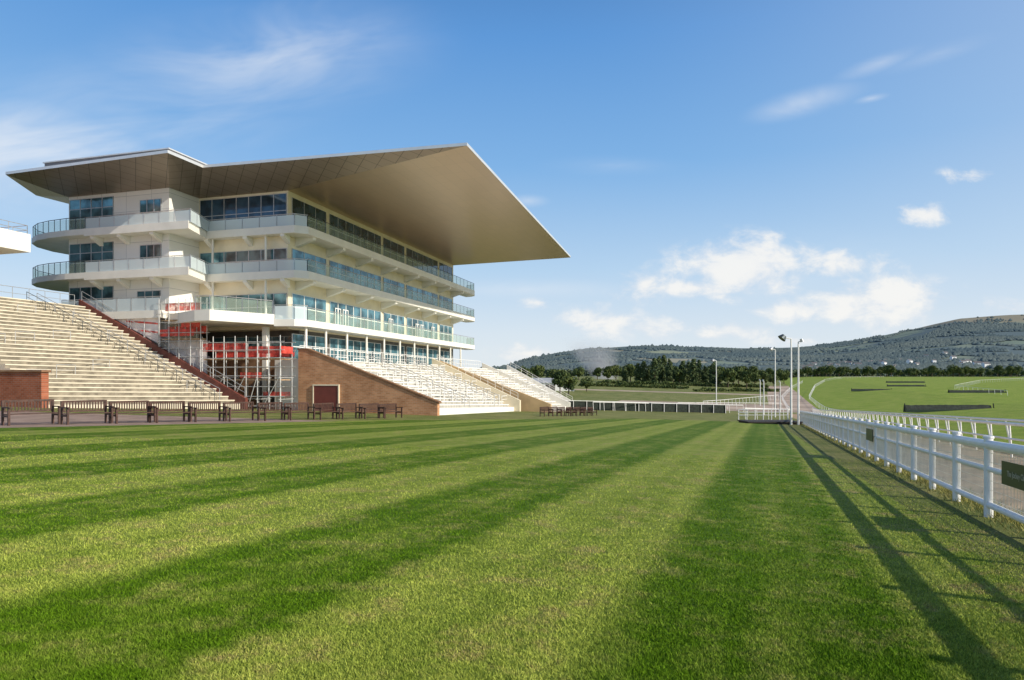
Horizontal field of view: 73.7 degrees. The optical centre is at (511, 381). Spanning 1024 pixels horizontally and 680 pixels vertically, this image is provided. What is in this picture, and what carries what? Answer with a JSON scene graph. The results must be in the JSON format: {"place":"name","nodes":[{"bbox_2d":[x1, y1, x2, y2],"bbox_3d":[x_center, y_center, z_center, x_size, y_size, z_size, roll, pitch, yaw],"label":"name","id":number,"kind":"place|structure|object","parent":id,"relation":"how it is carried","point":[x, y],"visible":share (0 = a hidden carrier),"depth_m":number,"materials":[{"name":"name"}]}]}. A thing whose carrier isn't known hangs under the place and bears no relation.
{"place":"outdoors","nodes":[
{"label":"outdoors","id":0,"kind":"place"},
{"bbox_2d":[0,219,30,253],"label":"neighbouring stand","id":1,"kind":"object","parent":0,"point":[12,242],"visible":1,"depth_m":60.09,"materials":[{"name":"white concrete"}]},
{"bbox_2d":[0,411,319,427],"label":"pavement","id":2,"kind":"structure","parent":0,"point":[33,420],"depth_m":36.69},
{"bbox_2d":[1,399,60,425],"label":"wooden bench","id":3,"kind":"object","parent":2,"relation":"on","point":[8,411],"visible":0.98,"depth_m":29.79,"materials":[{"name":"brown wood"}]},
{"bbox_2d":[60,400,113,424],"bbox_3d":[-19.783,1.439,31.832,0.702,1.104,2.070,0,0,32],"label":"wooden bench","id":4,"kind":"object","parent":2,"relation":"on","point":[68,409],"visible":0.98,"depth_m":31.92,"materials":[{"name":"brown wood"}]},
{"bbox_2d":[108,400,156,423],"bbox_3d":[-18.749,1.519,33.793,0.702,1.104,2.070,0,0,29],"label":"wooden bench","id":5,"kind":"object","parent":2,"relation":"on","point":[116,410],"visible":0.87,"depth_m":33.90,"materials":[{"name":"brown wood"}]},
{"bbox_2d":[149,401,192,422],"bbox_3d":[-17.783,1.594,35.625,0.702,1.104,2.070,0,0,28],"label":"wooden bench","id":6,"kind":"object","parent":2,"relation":"on","point":[174,406],"visible":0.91,"depth_m":35.76,"materials":[{"name":"brown wood"}]},
{"bbox_2d":[188,401,227,421],"bbox_3d":[-16.733,1.675,37.617,0.702,1.104,2.070,0,0,28],"label":"wooden bench","id":7,"kind":"object","parent":2,"relation":"on","point":[195,413],"visible":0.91,"depth_m":37.74,"materials":[{"name":"brown wood"}]},
{"bbox_2d":[223,402,260,421],"bbox_3d":[-15.673,1.756,39.627,0.702,1.104,2.070,0,0,32],"label":"wooden bench","id":8,"kind":"object","parent":2,"relation":"on","point":[230,408],"visible":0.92,"depth_m":39.78,"materials":[{"name":"brown wood"}]},
{"bbox_2d":[257,402,289,420],"bbox_3d":[-14.550,1.843,41.756,0.702,1.104,2.070,0,0,25],"label":"wooden bench","id":9,"kind":"object","parent":2,"relation":"on","point":[281,406],"visible":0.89,"depth_m":42.02,"materials":[{"name":"brown wood"}]},
{"bbox_2d":[284,402,315,419],"bbox_3d":[-13.554,1.920,43.647,0.702,1.104,2.070,0,0,30],"label":"wooden bench","id":10,"kind":"object","parent":2,"relation":"on","point":[302,409],"visible":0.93,"depth_m":43.99,"materials":[{"name":"brown wood"}]},
{"bbox_2d":[313,403,340,419],"bbox_3d":[-12.403,2.009,45.829,0.702,1.104,2.070,0,0,24],"label":"wooden bench","id":11,"kind":"object","parent":2,"relation":"on","point":[318,408],"visible":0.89,"depth_m":46.04,"materials":[{"name":"brown wood"}]},
{"bbox_2d":[336,403,362,418],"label":"wooden bench","id":12,"kind":"object","parent":2,"relation":"on","point":[346,408],"visible":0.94,"depth_m":47.98,"materials":[{"name":"brown wood"}]},
{"bbox_2d":[379,403,402,418],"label":"wooden bench","id":13,"kind":"object","parent":2,"relation":"on","point":[394,406],"visible":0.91,"depth_m":52.21,"materials":[{"name":"brown wood"}]},
{"bbox_2d":[0,419,1023,679],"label":"lawn","id":14,"kind":"structure","parent":0,"point":[704,441],"depth_m":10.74,"materials":[{"name":"plant"}]},
{"bbox_2d":[778,334,791,424],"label":"lamp post","id":15,"kind":"object","parent":14,"relation":"on","point":[782,337],"visible":0.88,"depth_m":67.43,"materials":[{"name":"metal"}]},
{"bbox_2d":[797,338,803,424],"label":"lamp post","id":16,"kind":"object","parent":14,"relation":"on","point":[798,412],"visible":0.88,"depth_m":67.63,"materials":[{"name":"metal"}]},
{"bbox_2d":[0,376,1023,583],"bbox_3d":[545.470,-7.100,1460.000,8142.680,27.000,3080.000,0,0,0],"label":"ground","id":17,"kind":"structure","parent":0,"point":[829,449],"depth_m":50.24,"materials":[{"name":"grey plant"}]},
{"bbox_2d":[0,370,50,407],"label":"brick wall","id":18,"kind":"structure","parent":17,"relation":"on","point":[23,384],"depth_m":51.87,"materials":[{"name":"brick"}]},
{"bbox_2d":[0,296,247,408],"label":"stepped terrace","id":19,"kind":"structure","parent":17,"relation":"on","point":[126,375],"depth_m":61.05,"materials":[{"name":"beige concrete"}]},
{"bbox_2d":[0,285,74,304],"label":"handrail","id":20,"kind":"object","parent":19,"relation":"on","point":[39,290],"visible":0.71,"depth_m":66.38,"materials":[{"name":"metal"}]},
{"bbox_2d":[26,292,214,400],"bbox_3d":[-36.622,-3.301,63.765,18.203,10.309,0.059,0,0,3],"label":"handrail","id":21,"kind":"object","parent":19,"relation":"on","point":[123,347],"visible":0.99,"depth_m":63.69,"materials":[{"name":"metal"}]},
{"bbox_2d":[37,293,219,399],"bbox_3d":[-36.385,-3.360,64.582,18.130,10.192,0.058,0,0,4],"label":"handrail","id":22,"kind":"object","parent":19,"relation":"on","point":[135,349],"visible":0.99,"depth_m":64.48,"materials":[{"name":"metal"}]},
{"bbox_2d":[82,291,244,392],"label":"handrail","id":23,"kind":"object","parent":19,"relation":"on","point":[171,344],"visible":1,"depth_m":66.98,"materials":[{"name":"metal"}]},
{"bbox_2d":[115,297,295,409],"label":"scaffold","id":24,"kind":"object","parent":17,"relation":"on","point":[198,348],"visible":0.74,"depth_m":66.69,"materials":[{"name":"metal"}]},
{"bbox_2d":[214,336,291,358],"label":"window","id":25,"kind":"structure","parent":24,"relation":"attached to","point":[272,338],"depth_m":73.18,"materials":[{"name":"glass"}]},
{"bbox_2d":[5,142,570,408],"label":"grandstand","id":26,"kind":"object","parent":17,"relation":"on","point":[362,251],"visible":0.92,"depth_m":71.06,"materials":[{"name":"concrete"}]},
{"bbox_2d":[69,196,113,229],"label":"window","id":27,"kind":"structure","parent":26,"relation":"in","point":[101,206],"depth_m":71.50,"materials":[{"name":"glass"}]},
{"bbox_2d":[69,241,113,272],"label":"window","id":28,"kind":"structure","parent":26,"relation":"in","point":[89,252],"depth_m":71.50,"materials":[{"name":"glass"}]},
{"bbox_2d":[69,286,113,300],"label":"window","id":29,"kind":"structure","parent":26,"relation":"in","point":[107,291],"depth_m":71.35,"materials":[{"name":"glass"}]},
{"bbox_2d":[137,290,160,297],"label":"window","id":30,"kind":"structure","parent":26,"relation":"in","point":[142,294],"depth_m":69.32,"materials":[{"name":"glass"}]},
{"bbox_2d":[140,198,160,213],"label":"window","id":31,"kind":"structure","parent":26,"relation":"in","point":[150,205],"depth_m":69.25,"materials":[{"name":"glass"}]},
{"bbox_2d":[140,244,160,258],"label":"window","id":32,"kind":"structure","parent":26,"relation":"in","point":[154,250],"depth_m":69.25,"materials":[{"name":"glass"}]},
{"bbox_2d":[200,193,286,230],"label":"window","id":33,"kind":"structure","parent":26,"relation":"in","point":[272,204],"depth_m":71.08,"materials":[{"name":"glass"}]},
{"bbox_2d":[200,248,286,263],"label":"window","id":34,"kind":"structure","parent":26,"relation":"in","point":[280,253],"depth_m":71.05,"materials":[{"name":"glass"}]},
{"bbox_2d":[201,293,286,313],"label":"window","id":35,"kind":"structure","parent":26,"relation":"in","point":[279,299],"depth_m":71.00,"materials":[{"name":"glass"}]},
{"bbox_2d":[256,380,274,408],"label":"dark doorway","id":36,"kind":"structure","parent":26,"relation":"in","point":[272,382],"depth_m":70.48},
{"bbox_2d":[292,333,324,358],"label":"window","id":37,"kind":"structure","parent":26,"relation":"in","point":[316,341],"depth_m":73.16,"materials":[{"name":"glass"}]},
{"bbox_2d":[292,197,325,232],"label":"window","id":38,"kind":"structure","parent":26,"relation":"in","point":[299,207],"depth_m":73.72,"materials":[{"name":"glass"}]},
{"bbox_2d":[292,248,325,274],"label":"window","id":39,"kind":"structure","parent":26,"relation":"in","point":[301,255],"depth_m":73.90,"materials":[{"name":"glass"}]},
{"bbox_2d":[292,293,325,321],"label":"window","id":40,"kind":"structure","parent":26,"relation":"in","point":[297,299],"depth_m":73.90,"materials":[{"name":"glass"}]},
{"bbox_2d":[335,308,340,324],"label":"window","id":41,"kind":"structure","parent":26,"relation":"in","point":[337,316],"depth_m":78.82,"materials":[{"name":"white paint"}]},
{"bbox_2d":[342,309,347,325],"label":"window","id":42,"kind":"structure","parent":26,"relation":"in","point":[344,317],"depth_m":80.18,"materials":[{"name":"glass"}]},
{"bbox_2d":[329,214,380,253],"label":"window","id":43,"kind":"structure","parent":26,"relation":"in","point":[334,231],"depth_m":82.34,"materials":[{"name":"glass"}]},
{"bbox_2d":[329,260,380,290],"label":"window","id":44,"kind":"structure","parent":26,"relation":"in","point":[336,273],"depth_m":82.34,"materials":[{"name":"glass"}]},
{"bbox_2d":[329,301,380,330],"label":"window","id":45,"kind":"structure","parent":26,"relation":"in","point":[371,324],"depth_m":83.60,"materials":[{"name":"glass"}]},
{"bbox_2d":[329,338,380,361],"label":"window","id":46,"kind":"structure","parent":26,"relation":"in","point":[333,342],"depth_m":82.34,"materials":[{"name":"glass"}]},
{"bbox_2d":[383,237,403,262],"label":"window","id":47,"kind":"structure","parent":26,"relation":"in","point":[387,252],"depth_m":92.85,"materials":[{"name":"glass"}]},
{"bbox_2d":[383,277,403,296],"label":"window","id":48,"kind":"structure","parent":26,"relation":"in","point":[388,288],"depth_m":92.85,"materials":[{"name":"glass"}]},
{"bbox_2d":[383,312,403,333],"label":"window","id":49,"kind":"structure","parent":26,"relation":"in","point":[399,329],"depth_m":93.44,"materials":[{"name":"glass"}]},
{"bbox_2d":[385,344,403,363],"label":"window","id":50,"kind":"structure","parent":26,"relation":"in","point":[394,349],"depth_m":92.85,"materials":[{"name":"glass"}]},
{"bbox_2d":[406,248,437,275],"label":"window","id":51,"kind":"structure","parent":26,"relation":"in","point":[427,268],"depth_m":101.87,"materials":[{"name":"glass"}]},
{"bbox_2d":[406,285,437,305],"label":"window","id":52,"kind":"structure","parent":26,"relation":"in","point":[426,299],"depth_m":101.87,"materials":[{"name":"glass"}]},
{"bbox_2d":[406,317,437,339],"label":"window","id":53,"kind":"structure","parent":26,"relation":"in","point":[409,321],"depth_m":101.87,"materials":[{"name":"glass"}]},
{"bbox_2d":[406,347,437,365],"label":"window","id":54,"kind":"structure","parent":26,"relation":"in","point":[421,352],"depth_m":101.87,"materials":[{"name":"glass"}]},
{"bbox_2d":[439,262,451,281],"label":"window","id":55,"kind":"structure","parent":26,"relation":"in","point":[444,275],"depth_m":111.12,"materials":[{"name":"glass"}]},
{"bbox_2d":[439,295,451,309],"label":"window","id":56,"kind":"structure","parent":26,"relation":"in","point":[444,304],"depth_m":111.12,"materials":[{"name":"glass"}]},
{"bbox_2d":[439,324,451,341],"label":"window","id":57,"kind":"structure","parent":26,"relation":"in","point":[446,336],"depth_m":111.12,"materials":[{"name":"glass"}]},
{"bbox_2d":[440,350,451,364],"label":"window","id":58,"kind":"structure","parent":26,"relation":"in","point":[446,354],"depth_m":111.12,"materials":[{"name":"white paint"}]},
{"bbox_2d":[359,403,384,418],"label":"wooden bench","id":59,"kind":"object","parent":17,"relation":"on","point":[365,408],"visible":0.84,"depth_m":50.21,"materials":[{"name":"brown wood"}]},
{"bbox_2d":[275,348,520,415],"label":"stepped terrace","id":60,"kind":"structure","parent":17,"relation":"on","point":[359,385],"depth_m":66.12,"materials":[{"name":"concrete"}]},
{"bbox_2d":[313,384,339,410],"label":"door frame","id":61,"kind":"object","parent":60,"relation":"attached to","point":[326,393],"depth_m":65.30,"materials":[{"name":"paint"}]},
{"bbox_2d":[314,386,337,410],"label":"door panel","id":62,"kind":"structure","parent":61,"relation":"in","point":[322,394],"depth_m":65.29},
{"bbox_2d":[299,345,425,364],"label":"handrail","id":63,"kind":"object","parent":60,"relation":"on","point":[347,355],"visible":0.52,"depth_m":80.47,"materials":[{"name":"metal"}]},
{"bbox_2d":[366,354,464,407],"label":"handrail","id":64,"kind":"object","parent":60,"relation":"on","point":[421,378],"visible":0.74,"depth_m":75.73,"materials":[{"name":"metal"}]},
{"bbox_2d":[373,354,469,406],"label":"handrail","id":65,"kind":"object","parent":60,"relation":"on","point":[424,377],"visible":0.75,"depth_m":77.65,"materials":[{"name":"metal"}]},
{"bbox_2d":[407,357,494,404],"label":"handrail","id":66,"kind":"object","parent":60,"relation":"on","point":[455,378],"visible":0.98,"depth_m":86.31,"materials":[{"name":"metal"}]},
{"bbox_2d":[412,357,498,404],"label":"handrail","id":67,"kind":"object","parent":60,"relation":"on","point":[455,380],"visible":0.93,"depth_m":88.10,"materials":[{"name":"metal"}]},
{"bbox_2d":[440,361,569,411],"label":"stepped terrace","id":68,"kind":"structure","parent":17,"relation":"on","point":[530,401],"depth_m":109.49,"materials":[{"name":"concrete"}]},
{"bbox_2d":[497,365,569,399],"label":"stepped terrace","id":69,"kind":"structure","parent":17,"relation":"on","point":[524,377],"depth_m":132.23,"materials":[{"name":"concrete"}]},
{"bbox_2d":[530,364,544,377],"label":"broadleaf tree","id":70,"kind":"object","parent":17,"relation":"on","point":[539,370],"visible":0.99,"depth_m":319.32,"materials":[{"name":"green plant"}]},
{"bbox_2d":[533,378,573,390],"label":"barn","id":71,"kind":"structure","parent":17,"relation":"on","point":[548,380],"depth_m":215.00,"materials":[{"name":"white paint"}]},
{"bbox_2d":[550,369,570,392],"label":"broadleaf tree","id":72,"kind":"object","parent":17,"relation":"on","point":[558,375],"visible":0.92,"depth_m":199.07,"materials":[{"name":"green plant"}]},
{"bbox_2d":[562,375,577,394],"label":"broadleaf tree","id":73,"kind":"object","parent":17,"relation":"on","point":[570,382],"visible":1,"depth_m":188.99,"materials":[{"name":"green plant"}]},
{"bbox_2d":[572,367,584,379],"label":"broadleaf tree","id":74,"kind":"object","parent":17,"relation":"on","point":[579,372],"visible":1,"depth_m":378.94,"materials":[{"name":"green plant"}]},
{"bbox_2d":[580,376,593,391],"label":"broadleaf tree","id":75,"kind":"object","parent":17,"relation":"on","point":[585,382],"visible":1,"depth_m":214.41,"materials":[{"name":"green plant"}]},
{"bbox_2d":[602,366,615,377],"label":"broadleaf tree","id":76,"kind":"object","parent":17,"relation":"on","point":[607,370],"visible":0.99,"depth_m":328.80,"materials":[{"name":"green plant"}]},
{"bbox_2d":[610,364,622,377],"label":"broadleaf tree","id":77,"kind":"object","parent":17,"relation":"on","point":[618,370],"visible":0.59,"depth_m":343.24,"materials":[{"name":"green plant"}]},
{"bbox_2d":[622,364,635,381],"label":"broadleaf tree","id":78,"kind":"object","parent":17,"relation":"on","point":[631,368],"visible":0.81,"depth_m":347.77,"materials":[{"name":"green plant"}]},
{"bbox_2d":[577,382,688,388],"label":"hedge","id":79,"kind":"object","parent":17,"relation":"on","point":[640,385],"visible":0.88,"depth_m":261.46,"materials":[{"name":"green plant"}]},
{"bbox_2d":[633,363,640,380],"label":"poplar tree","id":80,"kind":"object","parent":17,"relation":"on","point":[637,373],"visible":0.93,"depth_m":322.75,"materials":[{"name":"green plant"}]},
{"bbox_2d":[639,361,647,382],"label":"poplar tree","id":81,"kind":"object","parent":17,"relation":"on","point":[643,374],"visible":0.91,"depth_m":321.10,"materials":[{"name":"green plant"}]},
{"bbox_2d":[566,400,725,412],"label":"board fence","id":82,"kind":"object","parent":17,"relation":"on","point":[677,407],"visible":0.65,"depth_m":123.49,"materials":[{"name":"white paint"}]},
{"bbox_2d":[649,358,659,383],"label":"poplar tree","id":83,"kind":"object","parent":17,"relation":"on","point":[653,373],"visible":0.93,"depth_m":318.01,"materials":[{"name":"green plant"}]},
{"bbox_2d":[656,356,664,382],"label":"poplar tree","id":84,"kind":"object","parent":17,"relation":"on","point":[661,369],"visible":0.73,"depth_m":335.26,"materials":[{"name":"green plant"}]},
{"bbox_2d":[593,402,743,412],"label":"running rail","id":85,"kind":"object","parent":17,"relation":"on","point":[647,403],"visible":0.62,"depth_m":121.97,"materials":[{"name":"white paint"}]},
{"bbox_2d":[665,358,673,381],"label":"poplar tree","id":86,"kind":"object","parent":17,"relation":"on","point":[669,370],"visible":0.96,"depth_m":326.84,"materials":[{"name":"green plant"}]},
{"bbox_2d":[674,369,686,382],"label":"broadleaf tree","id":87,"kind":"object","parent":17,"relation":"on","point":[680,374],"visible":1,"depth_m":318.42,"materials":[{"name":"green plant"}]},
{"bbox_2d":[596,379,769,387],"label":"hedge","id":88,"kind":"object","parent":17,"relation":"on","point":[667,382],"visible":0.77,"depth_m":305.47,"materials":[{"name":"green plant"}]},
{"bbox_2d":[689,358,698,383],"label":"poplar tree","id":89,"kind":"object","parent":17,"relation":"on","point":[693,373],"visible":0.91,"depth_m":316.47,"materials":[{"name":"green plant"}]},
{"bbox_2d":[700,365,708,382],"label":"poplar tree","id":90,"kind":"object","parent":17,"relation":"on","point":[704,374],"visible":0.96,"depth_m":321.27,"materials":[{"name":"green plant"}]},
{"bbox_2d":[708,361,718,383],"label":"poplar tree","id":91,"kind":"object","parent":17,"relation":"on","point":[712,369],"visible":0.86,"depth_m":315.92,"materials":[{"name":"green plant"}]},
{"bbox_2d":[720,367,736,386],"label":"broadleaf tree","id":92,"kind":"object","parent":17,"relation":"on","point":[727,372],"visible":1,"depth_m":299.05,"materials":[{"name":"green plant"}]},
{"bbox_2d":[692,387,779,391],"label":"hedge","id":93,"kind":"object","parent":17,"relation":"on","point":[736,389],"visible":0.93,"depth_m":249.47,"materials":[{"name":"green plant"}]},
{"bbox_2d":[739,370,755,387],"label":"broadleaf tree","id":94,"kind":"object","parent":17,"relation":"on","point":[746,375],"visible":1,"depth_m":299.00,"materials":[{"name":"green plant"}]},
{"bbox_2d":[497,366,1023,377],"bbox_3d":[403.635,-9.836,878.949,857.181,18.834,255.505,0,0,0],"label":"tree belt","id":95,"kind":"object","parent":17,"relation":"on","point":[587,372],"visible":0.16,"depth_m":787.30,"materials":[{"name":"plant"}]},
{"bbox_2d":[737,409,802,424],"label":"fence","id":96,"kind":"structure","parent":17,"relation":"on","point":[771,421],"depth_m":70.14,"materials":[{"name":"white paint"}]},
{"bbox_2d":[769,347,775,416],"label":"lamp post","id":97,"kind":"object","parent":17,"relation":"on","point":[771,348],"visible":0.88,"depth_m":109.92,"materials":[{"name":"metal"}]},
{"bbox_2d":[778,377,1023,444],"bbox_3d":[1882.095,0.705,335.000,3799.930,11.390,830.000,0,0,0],"label":"racecourse turf","id":98,"kind":"structure","parent":17,"relation":"on","point":[832,393],"depth_m":180.18,"materials":[{"name":"plant"}]},
{"bbox_2d":[828,408,1023,440],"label":"running rail","id":99,"kind":"object","parent":98,"relation":"on","point":[987,419],"visible":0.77,"depth_m":45.70,"materials":[{"name":"white paint"}]},
{"bbox_2d":[903,403,993,411],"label":"jump fence","id":100,"kind":"object","parent":98,"relation":"on","point":[921,408],"visible":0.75,"depth_m":111.72,"materials":[{"name":"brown wood"}]},
{"bbox_2d":[948,389,1006,392],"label":"jump fence","id":101,"kind":"object","parent":98,"relation":"on","point":[975,391],"visible":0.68,"depth_m":199.70,"materials":[{"name":"plant"}]},
{"bbox_2d":[800,411,1023,523],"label":"rail fence","id":102,"kind":"object","parent":17,"relation":"on","point":[967,466],"visible":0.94,"depth_m":14.80,"materials":[{"name":"white paint"}]},
{"bbox_2d":[1001,461,1023,490],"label":"sign board","id":103,"kind":"object","parent":102,"relation":"attached to","point":[1012,474],"visible":1,"depth_m":10.15,"materials":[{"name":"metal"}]},
{"bbox_2d":[802,424,1023,537],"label":"grass tuft","id":104,"kind":"object","parent":17,"relation":"on","point":[943,489],"visible":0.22,"depth_m":15.03,"materials":[{"name":"plant"}]},
{"bbox_2d":[0,0,1023,367],"label":"sky","id":105,"kind":"structure","parent":0,"point":[708,173],"materials":[{"name":"blue"}]},
{"bbox_2d":[574,386,820,411],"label":"hardstanding track","id":106,"kind":"structure","parent":0,"point":[805,405],"depth_m":173.97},
{"bbox_2d":[509,315,1023,369],"bbox_3d":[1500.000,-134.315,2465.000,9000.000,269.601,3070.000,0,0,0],"label":"hill","id":107,"kind":"structure","parent":0,"point":[922,332],"depth_m":2150.99,"materials":[{"name":"plant"}]},
{"bbox_2d":[480,316,1023,376],"bbox_3d":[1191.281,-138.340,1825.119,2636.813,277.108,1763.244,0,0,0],"label":"woodland","id":108,"kind":"object","parent":107,"relation":"on","point":[889,353],"visible":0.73,"depth_m":1907.58,"materials":[{"name":"green plant"}]},
{"bbox_2d":[789,414,1022,514],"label":"gravel path","id":109,"kind":"structure","parent":0,"point":[794,416],"depth_m":21.19,"materials":[{"name":"gravel"}]},
{"bbox_2d":[812,407,1023,456],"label":"running rail","id":110,"kind":"object","parent":109,"relation":"on","point":[1009,424],"visible":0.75,"depth_m":34.00,"materials":[{"name":"white paint"}]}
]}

